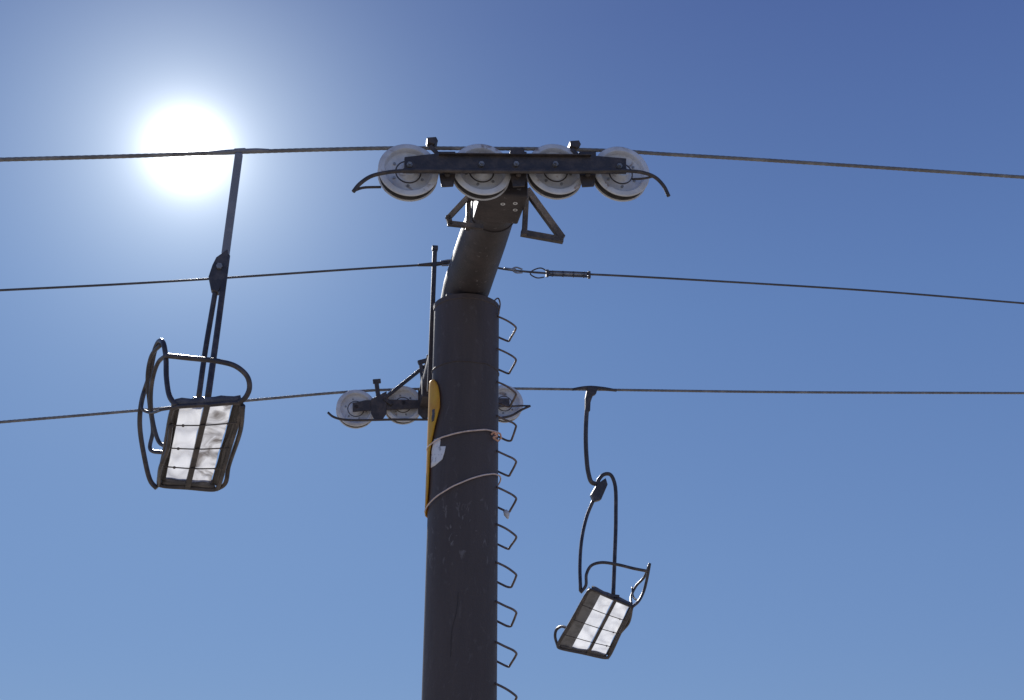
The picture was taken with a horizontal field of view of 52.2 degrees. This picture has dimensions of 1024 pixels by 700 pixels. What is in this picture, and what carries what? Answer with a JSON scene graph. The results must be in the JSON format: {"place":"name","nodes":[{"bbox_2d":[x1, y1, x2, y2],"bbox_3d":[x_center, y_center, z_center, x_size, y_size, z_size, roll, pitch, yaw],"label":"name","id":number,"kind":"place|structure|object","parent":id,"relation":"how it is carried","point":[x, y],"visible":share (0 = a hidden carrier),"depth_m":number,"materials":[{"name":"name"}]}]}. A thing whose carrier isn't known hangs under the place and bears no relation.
{"place":"outdoors","nodes":[
{"label":"outdoors","id":0,"kind":"place"},
{"bbox_2d":[0,0,1023,699],"label":"sky","id":1,"kind":"structure","parent":0,"point":[797,546],"materials":[{"name":"blue"}]},
{"bbox_3d":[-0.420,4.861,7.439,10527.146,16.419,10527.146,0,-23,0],"label":"ground","id":2,"kind":"structure","parent":0,"visible":0},
{"bbox_2d":[420,178,564,699],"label":"chairlift tower","id":3,"kind":"structure","parent":2,"relation":"on","point":[462,582],"depth_m":8.69,"materials":[{"name":"metal"}]},
{"bbox_2d":[327,355,530,428],"bbox_3d":[-0.949,0.474,12.231,2.353,0.983,0.274,4,-23,-10],"label":"sheave assembly","id":4,"kind":"object","parent":3,"relation":"attached to","point":[398,404],"visible":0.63,"depth_m":12.07,"materials":[{"name":"metal"}]},
{"bbox_2d":[0,387,1023,423],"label":"haul rope","id":5,"kind":"object","parent":4,"relation":"on","point":[389,389],"visible":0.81,"depth_m":12.77,"materials":[{"name":"metal"}]},
{"bbox_2d":[554,386,650,658],"bbox_3d":[1.007,1.899,12.114,0.842,3.162,0.967,7,-24,-17],"label":"chairlift chair","id":6,"kind":"object","parent":5,"relation":"hanging from","point":[582,627],"visible":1,"depth_m":11.66,"materials":[{"name":"plastic"}]},
{"bbox_2d":[425,379,439,516],"bbox_3d":[-0.671,0.857,9.172,0.143,1.220,0.530,-2,-23,5],"label":"warning sign","id":7,"kind":"object","parent":3,"relation":"attached to","point":[434,403],"visible":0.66,"depth_m":9.06,"materials":[{"name":"yellow plastic"}]},
{"bbox_2d":[352,137,670,201],"bbox_3d":[0.008,-1.323,7.901,2.388,0.727,0.276,4,-23,-10],"label":"sheave assembly","id":8,"kind":"object","parent":3,"relation":"attached to","point":[412,173],"visible":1,"depth_m":7.86,"materials":[{"name":"metal"}]},
{"bbox_2d":[0,146,1023,178],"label":"haul rope","id":9,"kind":"object","parent":8,"relation":"on","point":[85,157],"visible":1,"depth_m":8.00,"materials":[{"name":"metal"}]},
{"bbox_2d":[137,148,268,491],"bbox_3d":[-2.057,-0.373,7.034,0.634,2.474,1.035,9,-25,-20],"label":"chairlift chair","id":10,"kind":"object","parent":9,"relation":"hanging from","point":[180,445],"visible":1,"depth_m":6.75,"materials":[{"name":"plastic"}]},
{"bbox_2d":[0,259,1023,303],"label":"communication cable","id":11,"kind":"object","parent":3,"relation":"attached to","point":[573,274],"visible":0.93,"depth_m":10.13,"materials":[{"name":"metal"}]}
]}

